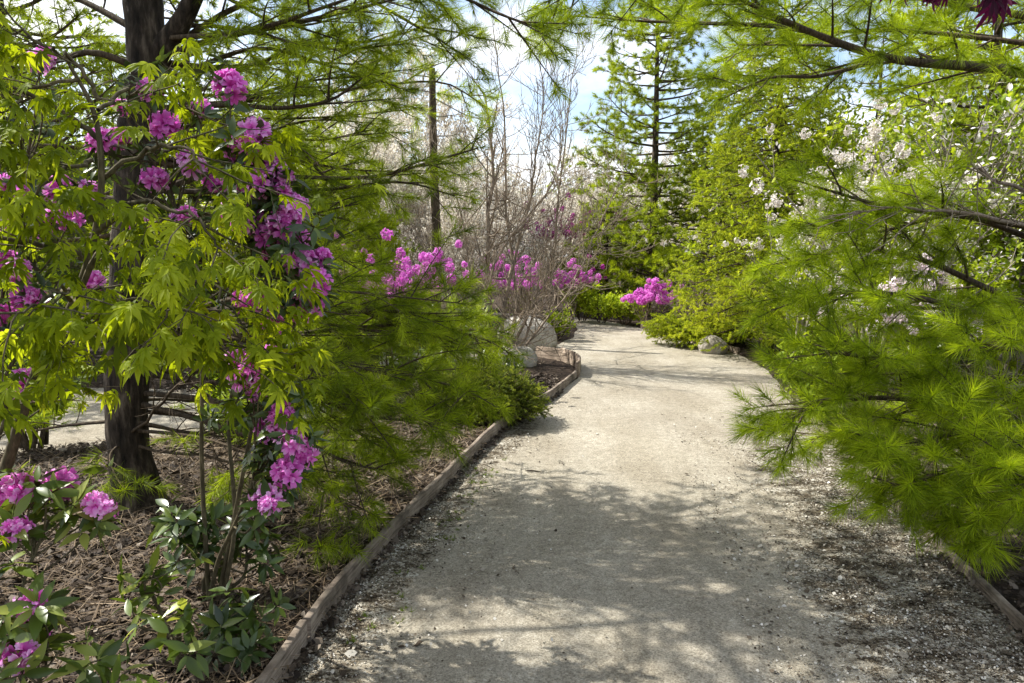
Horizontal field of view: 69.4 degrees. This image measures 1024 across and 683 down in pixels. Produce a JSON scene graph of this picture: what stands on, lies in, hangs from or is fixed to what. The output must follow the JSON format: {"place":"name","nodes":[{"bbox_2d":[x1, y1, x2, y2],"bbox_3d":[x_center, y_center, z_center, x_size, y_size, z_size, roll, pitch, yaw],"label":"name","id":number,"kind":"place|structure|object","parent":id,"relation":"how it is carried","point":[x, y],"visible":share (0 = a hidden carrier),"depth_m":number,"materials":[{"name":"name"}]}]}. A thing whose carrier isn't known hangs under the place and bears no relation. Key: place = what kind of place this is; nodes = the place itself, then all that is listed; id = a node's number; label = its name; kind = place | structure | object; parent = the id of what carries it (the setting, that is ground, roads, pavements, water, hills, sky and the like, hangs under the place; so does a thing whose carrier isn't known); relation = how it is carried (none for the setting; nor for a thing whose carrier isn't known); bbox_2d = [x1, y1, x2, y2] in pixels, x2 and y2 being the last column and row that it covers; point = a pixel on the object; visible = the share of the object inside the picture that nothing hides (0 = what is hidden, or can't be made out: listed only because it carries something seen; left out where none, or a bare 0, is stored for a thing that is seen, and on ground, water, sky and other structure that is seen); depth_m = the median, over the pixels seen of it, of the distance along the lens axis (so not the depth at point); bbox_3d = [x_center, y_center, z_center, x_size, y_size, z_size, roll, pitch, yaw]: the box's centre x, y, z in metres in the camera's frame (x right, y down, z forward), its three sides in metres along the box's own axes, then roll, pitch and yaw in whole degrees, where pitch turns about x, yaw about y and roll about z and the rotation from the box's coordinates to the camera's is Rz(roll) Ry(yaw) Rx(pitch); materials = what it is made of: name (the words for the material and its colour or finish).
{"place":"outdoors","nodes":[
{"label":"outdoors","id":0,"kind":"place"},
{"bbox_2d":[0,387,346,457],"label":"side path","id":1,"kind":"structure","parent":0,"point":[63,435],"depth_m":7.11,"materials":[{"name":"gravel"}]},
{"bbox_2d":[0,258,1023,682],"bbox_3d":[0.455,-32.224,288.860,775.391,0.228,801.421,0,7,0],"label":"ground","id":2,"kind":"structure","parent":0,"point":[562,370],"depth_m":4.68,"materials":[{"name":"brown plant"}]},
{"bbox_2d":[0,255,104,331],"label":"leafy shrub","id":3,"kind":"object","parent":2,"relation":"on","point":[41,264],"visible":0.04,"depth_m":9.90,"materials":[{"name":"green plant"}]},
{"bbox_2d":[0,44,106,439],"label":"rhododendron","id":4,"kind":"object","parent":2,"relation":"on","point":[32,293],"visible":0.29,"depth_m":2.96,"materials":[{"name":"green plant"}]},
{"bbox_2d":[6,0,108,277],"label":"white pine","id":5,"kind":"object","parent":2,"relation":"on","point":[38,151],"depth_m":13.14,"materials":[{"name":"green plant"}]},
{"bbox_2d":[0,456,166,682],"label":"rhododendron","id":6,"kind":"object","parent":2,"relation":"on","point":[27,640],"visible":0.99,"depth_m":2.26,"materials":[{"name":"green plant"}]},
{"bbox_2d":[37,95,161,270],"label":"broadleaf tree","id":7,"kind":"object","parent":2,"relation":"on","point":[69,172],"visible":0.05,"depth_m":23.36,"materials":[{"name":"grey plant"}]},
{"bbox_2d":[48,83,157,269],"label":"white pine","id":8,"kind":"object","parent":2,"relation":"on","point":[105,155],"visible":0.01,"depth_m":28.54,"materials":[{"name":"green plant"}]},
{"bbox_2d":[48,115,163,231],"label":"broadleaf tree","id":9,"kind":"object","parent":2,"relation":"on","point":[91,156],"visible":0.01,"depth_m":37.84,"materials":[{"name":"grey plant"}]},
{"bbox_2d":[0,0,213,306],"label":"broadleaf tree","id":10,"kind":"object","parent":2,"relation":"on","point":[71,29],"visible":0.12,"depth_m":10.88,"materials":[{"name":"green plant"}]},
{"bbox_2d":[0,0,227,364],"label":"white pine","id":11,"kind":"object","parent":2,"relation":"on","point":[48,37],"visible":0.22,"depth_m":8.83,"materials":[{"name":"green plant"}]},
{"bbox_2d":[84,543,215,679],"bbox_3d":[-1.318,1.090,2.705,0.445,0.580,0.613,-3,7,-22],"label":"rhododendron","id":12,"kind":"object","parent":2,"relation":"on","point":[160,624],"visible":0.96,"depth_m":2.62,"materials":[{"name":"green plant"}]},
{"bbox_2d":[37,0,310,343],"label":"white pine","id":13,"kind":"object","parent":2,"relation":"on","point":[172,3],"visible":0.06,"depth_m":11.55,"materials":[{"name":"green plant"}]},
{"bbox_2d":[150,243,225,357],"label":"leafy shrub","id":14,"kind":"object","parent":2,"relation":"on","point":[180,296],"depth_m":10.39,"materials":[{"name":"green plant"}]},
{"bbox_2d":[0,0,390,547],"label":"japanese maple","id":15,"kind":"object","parent":2,"relation":"on","point":[39,341],"visible":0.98,"depth_m":2.19,"materials":[{"name":"green plant"}]},
{"bbox_2d":[69,45,354,606],"bbox_3d":[-1.201,0.054,3.104,1.515,2.539,0.744,4,8,31],"label":"rhododendron","id":16,"kind":"object","parent":2,"relation":"on","point":[284,474],"visible":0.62,"depth_m":2.75,"materials":[{"name":"purple plant"}]},
{"bbox_2d":[146,491,292,594],"bbox_3d":[-1.341,0.997,3.347,0.669,0.608,0.464,0,7,0],"label":"rhododendron","id":17,"kind":"object","parent":2,"relation":"on","point":[193,531],"visible":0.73,"depth_m":3.31,"materials":[{"name":"green plant"}]},
{"bbox_2d":[187,361,294,441],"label":"leafy shrub","id":18,"kind":"object","parent":2,"relation":"on","point":[215,376],"visible":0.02,"depth_m":6.00,"materials":[{"name":"green plant"}]},
{"bbox_2d":[196,578,295,676],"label":"rhododendron","id":19,"kind":"object","parent":2,"relation":"on","point":[223,624],"visible":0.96,"depth_m":2.85,"materials":[{"name":"green plant"}]},
{"bbox_2d":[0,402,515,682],"bbox_3d":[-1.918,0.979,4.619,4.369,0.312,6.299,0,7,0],"label":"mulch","id":20,"kind":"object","parent":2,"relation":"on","point":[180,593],"visible":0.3,"depth_m":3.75,"materials":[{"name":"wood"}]},
{"bbox_2d":[0,358,92,449],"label":"leafy shrub","id":21,"kind":"object","parent":20,"relation":"on","point":[43,436],"visible":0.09,"depth_m":5.95,"materials":[{"name":"green plant"}]},
{"bbox_2d":[154,56,376,332],"bbox_3d":[-4.531,-2.710,13.972,4.254,5.290,4.351,0,7,0],"label":"broadleaf tree","id":22,"kind":"object","parent":2,"relation":"on","point":[235,247],"visible":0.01,"depth_m":13.29,"materials":[{"name":"green plant"}]},
{"bbox_2d":[237,240,357,347],"bbox_3d":[-3.006,-0.632,10.554,1.722,1.920,1.478,0,7,0],"label":"leafy shrub","id":23,"kind":"object","parent":2,"relation":"on","point":[309,340],"visible":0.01,"depth_m":10.58,"materials":[{"name":"green plant"}]},
{"bbox_2d":[249,13,348,185],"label":"white pine","id":24,"kind":"object","parent":2,"relation":"on","point":[321,83],"visible":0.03,"depth_m":17.21,"materials":[{"name":"green plant"}]},
{"bbox_2d":[0,0,600,573],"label":"white pine","id":25,"kind":"object","parent":2,"relation":"on","point":[150,32],"visible":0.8,"depth_m":4.22,"materials":[{"name":"green plant"}]},
{"bbox_2d":[211,114,441,341],"bbox_3d":[-3.026,-1.583,11.399,3.237,3.700,3.108,6,9,42],"label":"white pine","id":26,"kind":"object","parent":2,"relation":"on","point":[385,220],"visible":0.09,"depth_m":11.30,"materials":[{"name":"green plant"}]},
{"bbox_2d":[227,28,469,241],"bbox_3d":[-4.604,-4.256,18.726,5.817,7.322,5.342,3,7,21],"label":"budding tree","id":27,"kind":"object","parent":2,"relation":"on","point":[404,139],"visible":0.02,"depth_m":19.27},
{"bbox_2d":[294,89,417,322],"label":"budding tree","id":28,"kind":"object","parent":2,"relation":"on","point":[380,154],"visible":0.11,"depth_m":13.86,"materials":[{"name":"plant"}]},
{"bbox_2d":[303,179,424,340],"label":"broadleaf tree","id":29,"kind":"object","parent":2,"relation":"on","point":[390,246],"visible":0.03,"depth_m":13.21,"materials":[{"name":"grey plant"}]},
{"bbox_2d":[285,24,512,279],"bbox_3d":[-3.568,-4.714,20.444,5.724,7.845,6.232,-3,7,-24],"label":"budding tree","id":30,"kind":"object","parent":2,"relation":"on","point":[445,127],"visible":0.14,"depth_m":19.99,"materials":[{"name":"plant"}]},
{"bbox_2d":[328,227,469,388],"bbox_3d":[-1.571,-0.371,8.572,2.195,1.897,1.357,0,7,0],"label":"azalea","id":31,"kind":"object","parent":2,"relation":"on","point":[407,263],"visible":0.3,"depth_m":8.40,"materials":[{"name":"pink plant"}]},
{"bbox_2d":[370,150,457,315],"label":"budding tree","id":32,"kind":"object","parent":2,"relation":"on","point":[411,210],"visible":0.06,"depth_m":17.86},
{"bbox_2d":[254,371,576,682],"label":"path edging","id":33,"kind":"object","parent":2,"relation":"on","point":[296,641],"visible":0.69,"depth_m":3.68,"materials":[{"name":"brown wood"}]},
{"bbox_2d":[379,340,455,395],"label":"pieris shrub","id":34,"kind":"object","parent":2,"relation":"on","point":[418,352],"visible":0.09,"depth_m":7.92,"materials":[{"name":"green plant"}]},
{"bbox_2d":[370,112,537,300],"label":"budding tree","id":35,"kind":"object","parent":2,"relation":"on","point":[407,187],"visible":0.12,"depth_m":17.56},
{"bbox_2d":[382,49,526,337],"bbox_3d":[-1.299,-2.623,13.407,2.858,5.407,2.722,-1,7,-11],"label":"tree","id":36,"kind":"object","parent":2,"relation":"on","point":[435,209],"visible":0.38,"depth_m":13.23,"materials":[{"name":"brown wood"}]},
{"bbox_2d":[392,173,520,311],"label":"budding tree","id":37,"kind":"object","parent":2,"relation":"on","point":[454,253],"visible":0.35,"depth_m":15.44,"materials":[{"name":"plant"}]},
{"bbox_2d":[442,290,502,366],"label":"pieris shrub","id":38,"kind":"object","parent":2,"relation":"on","point":[491,311],"visible":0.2,"depth_m":9.16,"materials":[{"name":"green plant"}]},
{"bbox_2d":[393,141,557,305],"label":"budding tree","id":39,"kind":"object","parent":2,"relation":"on","point":[483,224],"visible":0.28,"depth_m":16.69,"materials":[{"name":"plant"}]},
{"bbox_2d":[425,125,527,253],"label":"budding tree","id":40,"kind":"object","parent":2,"relation":"on","point":[486,167],"visible":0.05,"depth_m":32.78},
{"bbox_2d":[410,358,553,428],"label":"dwarf spruce","id":41,"kind":"object","parent":2,"relation":"on","point":[521,391],"visible":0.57,"depth_m":6.87,"materials":[{"name":"green plant"}]},
{"bbox_2d":[453,153,541,293],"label":"budding tree","id":42,"kind":"object","parent":2,"relation":"on","point":[509,181],"visible":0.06,"depth_m":27.31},
{"bbox_2d":[473,341,523,372],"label":"pieris shrub","id":43,"kind":"object","parent":2,"relation":"on","point":[504,359],"visible":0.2,"depth_m":8.71,"materials":[{"name":"green plant"}]},
{"bbox_2d":[479,159,525,277],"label":"white pine","id":44,"kind":"object","parent":2,"relation":"on","point":[499,197],"visible":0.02,"depth_m":45.24,"materials":[{"name":"green plant"}]},
{"bbox_2d":[475,250,548,315],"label":"azalea","id":45,"kind":"object","parent":2,"relation":"on","point":[507,268],"visible":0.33,"depth_m":14.28,"materials":[{"name":"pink plant"}]},
{"bbox_2d":[498,346,537,366],"bbox_3d":[0.078,0.293,10.444,0.578,0.454,0.489,0,7,0],"label":"boulder","id":46,"kind":"object","parent":2,"relation":"on","point":[528,363],"visible":0.27,"depth_m":10.30,"materials":[{"name":"stone"}]},
{"bbox_2d":[497,316,556,349],"bbox_3d":[0.263,-0.067,12.809,1.041,0.760,0.888,0,7,0],"label":"boulder","id":47,"kind":"object","parent":2,"relation":"on","point":[553,344],"visible":0.2,"depth_m":12.52,"materials":[{"name":"stone"}]},
{"bbox_2d":[474,183,580,312],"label":"budding tree","id":48,"kind":"object","parent":2,"relation":"on","point":[521,245],"visible":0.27,"depth_m":19.71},
{"bbox_2d":[394,0,676,363],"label":"bare tree","id":49,"kind":"object","parent":2,"relation":"on","point":[511,276],"visible":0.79,"depth_m":10.42,"materials":[{"name":"plant"}]},
{"bbox_2d":[521,168,571,290],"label":"budding tree","id":50,"kind":"object","parent":2,"relation":"on","point":[549,212],"visible":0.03,"depth_m":30.72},
{"bbox_2d":[536,346,580,376],"bbox_3d":[0.772,0.295,10.618,0.360,0.288,1.805,-2,7,-15],"label":"path edging","id":51,"kind":"object","parent":2,"relation":"on","point":[572,358],"visible":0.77,"depth_m":11.02,"materials":[{"name":"brown wood"}]},
{"bbox_2d":[545,304,575,339],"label":"euonymus shrub","id":52,"kind":"object","parent":2,"relation":"on","point":[551,318],"visible":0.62,"depth_m":13.83,"materials":[{"name":"green plant"}]},
{"bbox_2d":[536,156,591,272],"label":"white pine","id":53,"kind":"object","parent":2,"relation":"on","point":[551,165],"visible":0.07,"depth_m":48.93,"materials":[{"name":"green plant"}]},
{"bbox_2d":[507,138,629,300],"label":"budding tree","id":54,"kind":"object","parent":2,"relation":"on","point":[579,169],"visible":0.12,"depth_m":23.16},
{"bbox_2d":[524,193,626,310],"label":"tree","id":55,"kind":"object","parent":2,"relation":"on","point":[565,234],"visible":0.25,"depth_m":20.22,"materials":[{"name":"pink plant"}]},
{"bbox_2d":[552,257,601,320],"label":"azalea","id":56,"kind":"object","parent":2,"relation":"on","point":[584,278],"visible":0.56,"depth_m":17.44,"materials":[{"name":"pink plant"}]},
{"bbox_2d":[559,286,602,320],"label":"lime shrub","id":57,"kind":"object","parent":2,"relation":"on","point":[578,309],"visible":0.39,"depth_m":17.68,"materials":[{"name":"green plant"}]},
{"bbox_2d":[546,161,637,289],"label":"budding tree","id":58,"kind":"object","parent":2,"relation":"on","point":[578,216],"visible":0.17,"depth_m":21.53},
{"bbox_2d":[576,248,607,318],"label":"azalea","id":59,"kind":"object","parent":2,"relation":"on","point":[602,266],"visible":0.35,"depth_m":18.18,"materials":[{"name":"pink plant"}]},
{"bbox_2d":[577,280,617,322],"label":"lime shrub","id":60,"kind":"object","parent":2,"relation":"on","point":[594,303],"visible":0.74,"depth_m":17.19,"materials":[{"name":"green plant"}]},
{"bbox_2d":[565,169,649,292],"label":"budding tree","id":61,"kind":"object","parent":2,"relation":"on","point":[637,201],"visible":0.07,"depth_m":26.42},
{"bbox_2d":[558,192,659,300],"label":"shrub","id":62,"kind":"object","parent":2,"relation":"on","point":[626,227],"visible":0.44,"depth_m":19.09,"materials":[{"name":"green plant"}]},
{"bbox_2d":[566,160,679,286],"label":"broadleaf tree","id":63,"kind":"object","parent":2,"relation":"on","point":[634,186],"visible":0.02,"depth_m":32.97,"materials":[{"name":"green plant"}]},
{"bbox_2d":[604,289,646,325],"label":"lime shrub","id":64,"kind":"object","parent":2,"relation":"on","point":[620,309],"visible":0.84,"depth_m":16.53,"materials":[{"name":"green plant"}]},
{"bbox_2d":[620,277,680,330],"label":"azalea","id":65,"kind":"object","parent":2,"relation":"on","point":[648,295],"visible":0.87,"depth_m":15.34,"materials":[{"name":"pink plant"}]},
{"bbox_2d":[588,201,715,316],"bbox_3d":[3.528,-2.055,18.461,3.242,3.036,3.010,0,7,0],"label":"shrub","id":66,"kind":"object","parent":2,"relation":"on","point":[650,257],"visible":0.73,"depth_m":18.27,"materials":[{"name":"green plant"}]},
{"bbox_2d":[596,137,710,274],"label":"budding tree","id":67,"kind":"object","parent":2,"relation":"on","point":[666,158],"visible":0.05,"depth_m":38.60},
{"bbox_2d":[631,151,686,277],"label":"white pine","id":68,"kind":"object","parent":2,"relation":"on","point":[644,192],"visible":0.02,"depth_m":47.04,"materials":[{"name":"green plant"}]},
{"bbox_2d":[630,174,697,273],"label":"budding tree","id":69,"kind":"object","parent":2,"relation":"on","point":[670,212],"visible":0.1,"depth_m":29.34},
{"bbox_2d":[564,0,764,283],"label":"white pine","id":70,"kind":"object","parent":2,"relation":"on","point":[652,174],"visible":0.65,"depth_m":20.36,"materials":[{"name":"green plant"}]},
{"bbox_2d":[651,300,689,307],"bbox_3d":[4.350,-1.042,21.078,1.410,1.019,1.073,0,7,0],"label":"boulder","id":71,"kind":"object","parent":2,"relation":"on","point":[663,305],"visible":0.02,"depth_m":20.58,"materials":[{"name":"stone"}]},
{"bbox_2d":[640,324,739,353],"bbox_3d":[3.236,-0.072,14.173,0.111,0.191,4.388,-1,7,-11],"label":"path edging","id":72,"kind":"object","parent":2,"relation":"on","point":[733,349],"visible":0.09,"depth_m":12.21,"materials":[{"name":"brown wood"}]},
{"bbox_2d":[643,142,750,308],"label":"tree","id":73,"kind":"object","parent":2,"relation":"on","point":[664,220],"visible":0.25,"depth_m":19.70,"materials":[{"name":"green plant"}]},
{"bbox_2d":[661,99,735,278],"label":"white pine","id":74,"kind":"object","parent":2,"relation":"on","point":[671,162],"visible":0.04,"depth_m":36.84,"materials":[{"name":"green plant"}]},
{"bbox_2d":[637,306,762,347],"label":"juniper","id":75,"kind":"object","parent":2,"relation":"on","point":[673,324],"visible":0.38,"depth_m":12.90,"materials":[{"name":"green plant"}]},
{"bbox_2d":[698,335,727,353],"bbox_3d":[3.305,0.108,12.149,0.497,0.426,0.407,0,7,0],"label":"boulder","id":76,"kind":"object","parent":2,"relation":"on","point":[713,340],"visible":0.6,"depth_m":12.00,"materials":[{"name":"stone"}]},
{"bbox_2d":[647,127,793,275],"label":"broadleaf tree","id":77,"kind":"object","parent":2,"relation":"on","point":[702,166],"depth_m":30.72,"materials":[{"name":"green plant"}]},
{"bbox_2d":[682,193,765,287],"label":"budding tree","id":78,"kind":"object","parent":2,"relation":"on","point":[708,239],"visible":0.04,"depth_m":26.99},
{"bbox_2d":[501,0,1023,581],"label":"white pine","id":79,"kind":"object","parent":2,"relation":"on","point":[975,414],"visible":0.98,"depth_m":3.85,"materials":[{"name":"green plant"}]},
{"bbox_2d":[656,0,869,356],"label":"broadleaf tree","id":80,"kind":"object","parent":2,"relation":"on","point":[780,118],"visible":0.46,"depth_m":11.48,"materials":[{"name":"plant"}]},
{"bbox_2d":[668,46,872,319],"bbox_3d":[5.843,-3.566,16.462,4.376,6.501,5.149,0,7,0],"label":"broadleaf tree","id":81,"kind":"object","parent":2,"relation":"on","point":[693,178],"visible":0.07,"depth_m":16.47,"materials":[{"name":"green plant"}]},
{"bbox_2d":[723,199,847,359],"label":"blossom tree","id":82,"kind":"object","parent":2,"relation":"on","point":[752,245],"visible":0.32,"depth_m":10.24,"materials":[{"name":"grey plant"}]},
{"bbox_2d":[763,322,867,410],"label":"leafy shrub","id":83,"kind":"object","parent":2,"relation":"on","point":[795,360],"visible":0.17,"depth_m":7.25,"materials":[{"name":"green plant"}]},
{"bbox_2d":[672,69,964,332],"bbox_3d":[4.735,-2.102,11.718,4.293,4.593,3.630,0,7,0],"label":"broadleaf tree","id":84,"kind":"object","parent":2,"relation":"on","point":[830,146],"visible":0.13,"depth_m":11.37,"materials":[{"name":"green plant"}]},
{"bbox_2d":[744,98,929,216],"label":"broadleaf tree","id":85,"kind":"object","parent":2,"relation":"on","point":[859,100],"visible":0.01,"depth_m":25.11,"materials":[{"name":"grey plant"}]},
{"bbox_2d":[782,9,934,219],"bbox_3d":[11.376,-5.721,23.663,5.572,9.120,6.713,5,8,37],"label":"broadleaf tree","id":86,"kind":"object","parent":2,"relation":"on","point":[872,85],"visible":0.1,"depth_m":23.15,"materials":[{"name":"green plant"}]},
{"bbox_2d":[738,73,1023,394],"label":"blossom tree","id":87,"kind":"object","parent":2,"relation":"on","point":[875,131],"visible":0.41,"depth_m":7.58,"materials":[{"name":"grey plant"}]},
{"bbox_2d":[818,101,967,165],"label":"broadleaf tree","id":88,"kind":"object","parent":2,"relation":"on","point":[892,123],"depth_m":36.06,"materials":[{"name":"grey plant"}]},
{"bbox_2d":[769,140,1023,375],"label":"white pine","id":89,"kind":"object","parent":2,"relation":"on","point":[1013,363],"visible":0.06,"depth_m":8.95,"materials":[{"name":"green plant"}]},
{"bbox_2d":[777,0,1023,355],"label":"broadleaf tree","id":90,"kind":"object","parent":2,"relation":"on","point":[998,29],"visible":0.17,"depth_m":10.33,"materials":[{"name":"green plant"}]},
{"bbox_2d":[817,253,984,413],"bbox_3d":[3.707,-0.039,6.946,1.562,1.580,1.262,-1,7,-12],"label":"bare shrub","id":91,"kind":"object","parent":2,"relation":"on","point":[922,266],"visible":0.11,"depth_m":6.85,"materials":[{"name":"plant"}]},
{"bbox_2d":[800,405,1023,638],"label":"path edging","id":92,"kind":"object","parent":2,"relation":"on","point":[1015,616],"visible":0.17,"depth_m":3.47,"materials":[{"name":"brown wood"}]},
{"bbox_2d":[817,222,1011,375],"bbox_3d":[4.509,-0.422,8.387,1.898,2.014,1.790,4,8,31],"label":"leafy shrub","id":93,"kind":"object","parent":2,"relation":"on","point":[978,276],"visible":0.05,"depth_m":8.08,"materials":[{"name":"green plant"}]},
{"bbox_2d":[827,38,1023,374],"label":"broadleaf tree","id":94,"kind":"object","parent":2,"relation":"on","point":[1016,105],"visible":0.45,"depth_m":8.66,"materials":[{"name":"green plant"}]},
{"bbox_2d":[849,96,1014,269],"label":"broadleaf tree","id":95,"kind":"object","parent":2,"relation":"on","point":[898,138],"visible":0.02,"depth_m":21.74,"materials":[{"name":"grey plant"}]},
{"bbox_2d":[847,0,1023,340],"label":"broadleaf tree","id":96,"kind":"object","parent":2,"relation":"on","point":[933,53],"visible":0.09,"depth_m":11.93,"materials":[{"name":"green plant"}]},
{"bbox_2d":[878,0,1016,33],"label":"japanese maple","id":97,"kind":"object","parent":2,"relation":"on","point":[993,9],"visible":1,"depth_m":2.62,"materials":[{"name":"red plant"}]},
{"bbox_2d":[916,71,1022,282],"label":"white pine","id":98,"kind":"object","parent":2,"relation":"on","point":[952,116],"depth_m":25.04,"materials":[{"name":"green plant"}]},
{"bbox_2d":[4,0,1023,256],"label":"sky","id":99,"kind":"structure","parent":0,"point":[595,82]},
{"bbox_2d":[287,313,1023,682],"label":"gravel path","id":100,"kind":"structure","parent":0,"point":[683,583],"depth_m":3.83,"materials":[{"name":"gravel"}]},
{"bbox_2d":[344,457,506,643],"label":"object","id":101,"kind":"structure","parent":100,"relation":"on","point":[401,596],"depth_m":4.21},
{"bbox_2d":[282,356,1023,682],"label":"path debris","id":102,"kind":"object","parent":100,"relation":"on","point":[836,644],"visible":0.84,"depth_m":3.50,"materials":[{"name":"gravel"}]},
{"bbox_2d":[298,352,1023,682],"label":"path grit","id":103,"kind":"object","parent":100,"relation":"on","point":[349,653],"visible":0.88,"depth_m":3.48,"materials":[{"name":"gravel"}]},
{"bbox_2d":[658,274,718,317],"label":"leafy shrub","id":104,"kind":"object","parent":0,"point":[679,311],"visible":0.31,"depth_m":14.78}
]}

